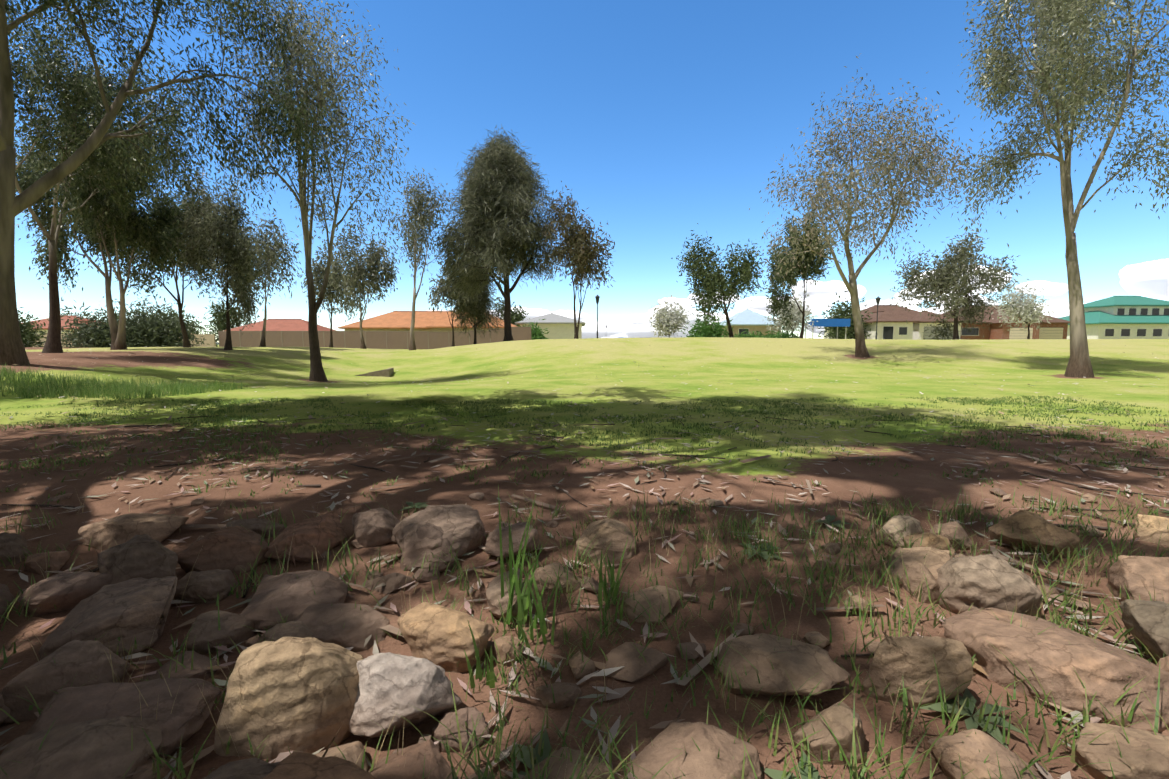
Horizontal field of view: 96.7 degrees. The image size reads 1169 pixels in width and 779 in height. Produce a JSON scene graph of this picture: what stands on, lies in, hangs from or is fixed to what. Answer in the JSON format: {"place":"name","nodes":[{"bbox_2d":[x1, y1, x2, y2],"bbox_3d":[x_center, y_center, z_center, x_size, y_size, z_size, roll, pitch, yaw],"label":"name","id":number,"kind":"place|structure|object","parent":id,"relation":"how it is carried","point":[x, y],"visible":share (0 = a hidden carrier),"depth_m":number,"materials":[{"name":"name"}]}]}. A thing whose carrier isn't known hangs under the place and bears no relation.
{"place":"outdoors","nodes":[
{"label":"outdoors","id":0,"kind":"place"},
{"bbox_2d":[0,362,244,399],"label":"long grass","id":1,"kind":"structure","parent":0,"point":[120,388],"depth_m":11.59,"materials":[{"name":"green plant"}]},
{"bbox_2d":[224,319,335,330],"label":"roof","id":2,"kind":"structure","parent":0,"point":[286,325],"depth_m":92.11,"materials":[{"name":"tile"}]},
{"bbox_2d":[515,313,585,338],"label":"white house","id":3,"kind":"structure","parent":0,"point":[559,326],"depth_m":75.48,"materials":[{"name":"beige paint"}]},
{"bbox_2d":[0,337,1168,778],"bbox_3d":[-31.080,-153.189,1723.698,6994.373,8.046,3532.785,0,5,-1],"label":"ground","id":4,"kind":"structure","parent":0,"point":[756,369],"depth_m":4.46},
{"bbox_2d":[17,307,48,346],"bbox_3d":[-51.601,-4.732,46.897,6.323,6.041,6.930,-5,7,-45],"label":"bush","id":5,"kind":"object","parent":4,"relation":"on","point":[27,335],"visible":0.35,"depth_m":47.57,"materials":[{"name":"green plant"}]},
{"bbox_2d":[21,315,99,333],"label":"roof","id":6,"kind":"structure","parent":4,"relation":"on","point":[46,321],"depth_m":77.69,"materials":[{"name":"tile"}]},
{"bbox_2d":[61,305,90,316],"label":"round tree","id":7,"kind":"object","parent":4,"relation":"on","point":[71,312],"visible":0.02,"depth_m":82.82,"materials":[{"name":"green plant"}]},
{"bbox_2d":[7,0,182,352],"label":"gum tree","id":8,"kind":"object","parent":4,"relation":"on","point":[75,89],"visible":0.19,"depth_m":19.27,"materials":[{"name":"green plant"}]},
{"bbox_2d":[30,296,169,347],"bbox_3d":[-30.474,-3.004,33.346,6.162,5.647,6.492,0,5,-1],"label":"bush","id":9,"kind":"object","parent":4,"relation":"on","point":[86,335],"visible":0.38,"depth_m":32.17,"materials":[{"name":"green plant"}]},
{"bbox_2d":[14,108,187,349],"bbox_3d":[-23.316,-7.821,24.500,7.953,12.337,5.505,2,5,24],"label":"gum tree","id":10,"kind":"object","parent":4,"relation":"on","point":[110,233],"visible":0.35,"depth_m":24.44,"materials":[{"name":"green plant"}]},
{"bbox_2d":[33,333,215,346],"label":"rendered wall","id":11,"kind":"structure","parent":4,"relation":"on","point":[209,338],"depth_m":58.83,"materials":[{"name":"beige paint"}]},
{"bbox_2d":[77,292,211,346],"bbox_3d":[-29.534,-3.628,35.291,6.936,5.947,6.606,-4,7,-42],"label":"bush","id":12,"kind":"object","parent":4,"relation":"on","point":[166,326],"visible":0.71,"depth_m":34.78,"materials":[{"name":"green plant"}]},
{"bbox_2d":[81,172,224,347],"bbox_3d":[-24.002,-7.378,30.366,7.203,10.151,5.371,0,5,-1],"label":"gum tree","id":13,"kind":"object","parent":4,"relation":"on","point":[135,276],"visible":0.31,"depth_m":29.77,"materials":[{"name":"green plant"}]},
{"bbox_2d":[0,0,352,365],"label":"gum tree","id":14,"kind":"object","parent":4,"relation":"on","point":[12,348],"visible":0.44,"depth_m":15.92,"materials":[{"name":"green plant"}]},
{"bbox_2d":[145,303,207,333],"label":"bush","id":15,"kind":"object","parent":4,"relation":"on","point":[192,321],"visible":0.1,"depth_m":78.57,"materials":[{"name":"green plant"}]},
{"bbox_2d":[169,155,269,349],"bbox_3d":[-18.358,-6.526,26.077,4.070,9.371,5.244,-4,7,-41],"label":"gum tree","id":16,"kind":"object","parent":4,"relation":"on","point":[233,251],"visible":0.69,"depth_m":25.34,"materials":[{"name":"green plant"}]},
{"bbox_2d":[203,296,253,346],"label":"tree","id":17,"kind":"object","parent":4,"relation":"on","point":[219,322],"visible":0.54,"depth_m":95.39,"materials":[{"name":"green plant"}]},
{"bbox_2d":[227,210,301,346],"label":"gum tree","id":18,"kind":"object","parent":4,"relation":"on","point":[276,252],"visible":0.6,"depth_m":31.70,"materials":[{"name":"green plant"}]},
{"bbox_2d":[194,0,415,381],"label":"tall gum tree","id":19,"kind":"object","parent":4,"relation":"on","point":[317,373],"visible":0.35,"depth_m":18.82,"materials":[{"name":"green plant"}]},
{"bbox_2d":[299,239,355,347],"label":"gum tree","id":20,"kind":"object","parent":4,"relation":"on","point":[332,295],"visible":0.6,"depth_m":45.44,"materials":[{"name":"green plant"}]},
{"bbox_2d":[322,210,400,348],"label":"gum tree","id":21,"kind":"object","parent":4,"relation":"on","point":[357,271],"visible":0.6,"depth_m":39.32,"materials":[{"name":"green plant"}]},
{"bbox_2d":[218,327,530,348],"bbox_3d":[-24.194,-5.801,60.273,36.005,3.009,0.080,0,5,-1],"label":"colorbond fence","id":22,"kind":"object","parent":4,"relation":"on","point":[390,339],"visible":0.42,"depth_m":60.24,"materials":[{"name":"beige"}]},
{"bbox_2d":[355,368,393,376],"bbox_3d":[-10.645,-0.534,25.342,2.350,0.950,1.650,-1,5,-13],"label":"concrete culvert","id":23,"kind":"object","parent":4,"relation":"on","point":[388,372],"depth_m":24.82,"materials":[{"name":"grey concrete"}]},
{"bbox_2d":[338,311,517,331],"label":"roof","id":24,"kind":"structure","parent":4,"relation":"on","point":[433,321],"depth_m":71.45,"materials":[{"name":"orange tile"}]},
{"bbox_2d":[386,166,477,349],"bbox_3d":[-11.262,-9.516,38.343,6.236,13.522,5.580,0,5,-1],"label":"gum tree","id":25,"kind":"object","parent":4,"relation":"on","point":[417,224],"visible":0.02,"depth_m":37.49,"materials":[{"name":"green plant"}]},
{"bbox_2d":[426,255,475,346],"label":"gum tree","id":26,"kind":"object","parent":4,"relation":"on","point":[441,289],"depth_m":44.82,"materials":[{"name":"green plant"}]},
{"bbox_2d":[443,257,504,343],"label":"tree","id":27,"kind":"object","parent":4,"relation":"on","point":[479,314],"visible":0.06,"depth_m":45.77,"materials":[{"name":"green plant"}]},
{"bbox_2d":[431,124,568,340],"bbox_3d":[-6.364,-12.987,41.831,10.862,18.685,11.156,0,5,-1],"label":"casuarina tree","id":28,"kind":"object","parent":4,"relation":"on","point":[496,198],"visible":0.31,"depth_m":39.93,"materials":[{"name":"green plant"}]},
{"bbox_2d":[493,297,529,326],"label":"tree","id":29,"kind":"object","parent":4,"relation":"on","point":[516,315],"depth_m":93.77,"materials":[{"name":"green plant"}]},
{"bbox_2d":[518,318,550,339],"bbox_3d":[-6.423,-5.455,64.074,4.700,6.647,6.176,0,5,-1],"label":"bush","id":30,"kind":"object","parent":4,"relation":"on","point":[536,332],"depth_m":62.98,"materials":[{"name":"green plant"}]},
{"bbox_2d":[464,486,629,688],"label":"strap leaf clumps","id":31,"kind":"object","parent":4,"relation":"on","point":[524,601],"visible":0.94,"depth_m":2.20,"materials":[{"name":"green plant"}]},
{"bbox_2d":[535,181,615,338],"bbox_3d":[-0.655,-9.443,38.674,5.002,11.765,5.460,-4,6,-37],"label":"tree","id":32,"kind":"object","parent":4,"relation":"on","point":[580,253],"visible":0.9,"depth_m":38.34,"materials":[{"name":"green plant"}]},
{"bbox_2d":[2,337,1157,418],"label":"grass lawn","id":33,"kind":"structure","parent":4,"relation":"on","point":[622,381],"depth_m":14.84,"materials":[{"name":"green plant"}]},
{"bbox_2d":[0,488,1168,778],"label":"rocks","id":34,"kind":"object","parent":4,"relation":"on","point":[302,696],"visible":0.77,"depth_m":1.78,"materials":[{"name":"brown stone"}]},
{"bbox_2d":[0,485,1168,778],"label":"rock bed weeds","id":35,"kind":"object","parent":4,"relation":"on","point":[852,761],"visible":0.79,"depth_m":2.12,"materials":[{"name":"green plant"}]},
{"bbox_2d":[0,395,1168,539],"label":"ground cover patches","id":36,"kind":"object","parent":4,"relation":"on","point":[1102,407],"visible":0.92,"depth_m":7.01,"materials":[{"name":"green plant"}]},
{"bbox_2d":[0,401,1168,778],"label":"dead leaves","id":37,"kind":"object","parent":4,"relation":"on","point":[616,693],"visible":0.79,"depth_m":2.66,"materials":[{"name":"brown plant"}]},
{"bbox_2d":[2,471,1167,778],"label":"dry grass stalks","id":38,"kind":"object","parent":4,"relation":"on","point":[602,591],"visible":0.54,"depth_m":2.34,"materials":[{"name":"beige plant"}]},
{"bbox_2d":[1,412,1168,656],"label":"fallen twigs","id":39,"kind":"object","parent":4,"relation":"on","point":[665,476],"visible":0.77,"depth_m":4.27,"materials":[{"name":"brown wood"}]},
{"bbox_2d":[595,295,599,337],"bbox_3d":[1.160,-6.237,46.638,0.450,4.520,0.520,0,5,-1],"label":"lamp post","id":40,"kind":"object","parent":4,"relation":"on","point":[597,297],"visible":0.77,"depth_m":46.50,"materials":[{"name":"black metal"}]},
{"bbox_2d":[173,502,1168,778],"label":"weed rosettes","id":41,"kind":"object","parent":4,"relation":"on","point":[971,722],"visible":0.46,"depth_m":1.61,"materials":[{"name":"green plant"}]},
{"bbox_2d":[649,295,692,337],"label":"blossom tree","id":42,"kind":"object","parent":4,"relation":"on","point":[666,322],"visible":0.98,"depth_m":61.53,"materials":[{"name":"white plant"}]},
{"bbox_2d":[680,309,733,336],"bbox_3d":[14.154,-5.440,60.024,6.758,7.979,6.160,0,5,-1],"label":"hedge shrub","id":43,"kind":"object","parent":4,"relation":"on","point":[709,331],"visible":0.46,"depth_m":58.85,"materials":[{"name":"green plant"}]},
{"bbox_2d":[671,223,769,337],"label":"round tree","id":44,"kind":"object","parent":4,"relation":"on","point":[697,265],"visible":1,"depth_m":49.77,"materials":[{"name":"green plant"}]},
{"bbox_2d":[716,308,780,337],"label":"house","id":45,"kind":"structure","parent":4,"relation":"on","point":[749,320],"depth_m":80.02,"materials":[{"name":"metal"}]},
{"bbox_2d":[734,325,773,337],"bbox_3d":[20.031,-5.557,61.986,7.185,4.376,7.010,-4,6,-35],"label":"hedge shrub","id":46,"kind":"object","parent":4,"relation":"on","point":[752,335],"visible":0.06,"depth_m":61.50,"materials":[{"name":"green plant"}]},
{"bbox_2d":[760,330,798,337],"bbox_3d":[23.268,-5.418,62.250,6.860,3.745,6.668,-2,5,-19],"label":"hedge shrub","id":47,"kind":"object","parent":4,"relation":"on","point":[781,335],"visible":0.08,"depth_m":61.32,"materials":[{"name":"green plant"}]},
{"bbox_2d":[765,284,818,335],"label":"pale tree","id":48,"kind":"object","parent":4,"relation":"on","point":[798,314],"visible":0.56,"depth_m":62.79,"materials":[{"name":"green plant"}]},
{"bbox_2d":[764,202,834,337],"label":"round tree","id":49,"kind":"object","parent":4,"relation":"on","point":[792,281],"visible":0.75,"depth_m":55.29,"materials":[{"name":"green plant"}]},
{"bbox_2d":[805,319,850,338],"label":"shelter","id":50,"kind":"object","parent":4,"relation":"on","point":[837,323],"depth_m":70.28,"materials":[{"name":"metal"}]},
{"bbox_2d":[817,291,872,338],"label":"round tree","id":51,"kind":"object","parent":4,"relation":"on","point":[839,312],"visible":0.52,"depth_m":79.10,"materials":[{"name":"green plant"}]},
{"bbox_2d":[745,55,1001,357],"bbox_3d":[12.558,-7.720,23.345,11.539,12.910,9.514,-2,5,-20],"label":"gum tree","id":52,"kind":"object","parent":4,"relation":"on","point":[861,350],"visible":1,"depth_m":22.41,"materials":[{"name":"green plant"}]},
{"bbox_2d":[875,296,880,338],"bbox_3d":[29.345,-6.915,52.108,0.450,4.820,0.520,0,5,-1],"label":"lamp post","id":53,"kind":"object","parent":4,"relation":"on","point":[878,298],"visible":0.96,"depth_m":51.99,"materials":[{"name":"black metal"}]},
{"bbox_2d":[824,305,1069,339],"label":"house","id":54,"kind":"structure","parent":4,"relation":"on","point":[892,323],"depth_m":78.93,"materials":[{"name":"beige paint"}]},
{"bbox_2d":[889,222,1021,339],"bbox_3d":[35.442,-9.429,49.817,10.994,12.340,9.294,-4,7,-40],"label":"round tree","id":55,"kind":"object","parent":4,"relation":"on","point":[945,280],"visible":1,"depth_m":49.30,"materials":[{"name":"green plant"}]},
{"bbox_2d":[989,279,1055,338],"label":"pale tree","id":56,"kind":"object","parent":4,"relation":"on","point":[1026,311],"visible":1,"depth_m":62.52,"materials":[{"name":"green plant"}]},
{"bbox_2d":[942,0,1168,377],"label":"gum tree","id":57,"kind":"object","parent":4,"relation":"on","point":[1075,19],"visible":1,"depth_m":17.00,"materials":[{"name":"green plant"}]},
{"bbox_2d":[1059,296,1168,338],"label":"building","id":58,"kind":"structure","parent":4,"relation":"on","point":[1127,317],"depth_m":95.04,"materials":[{"name":"paint"}]},
{"bbox_2d":[6,0,1168,342],"label":"sky","id":59,"kind":"structure","parent":0,"point":[661,119],"materials":[{"name":"blue"}]},
{"bbox_2d":[427,259,1168,338],"bbox_3d":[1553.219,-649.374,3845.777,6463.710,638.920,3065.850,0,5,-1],"label":"cloud","id":60,"kind":"structure","parent":0,"point":[1149,279],"depth_m":4568.25,"materials":[{"name":"white"}]}
]}

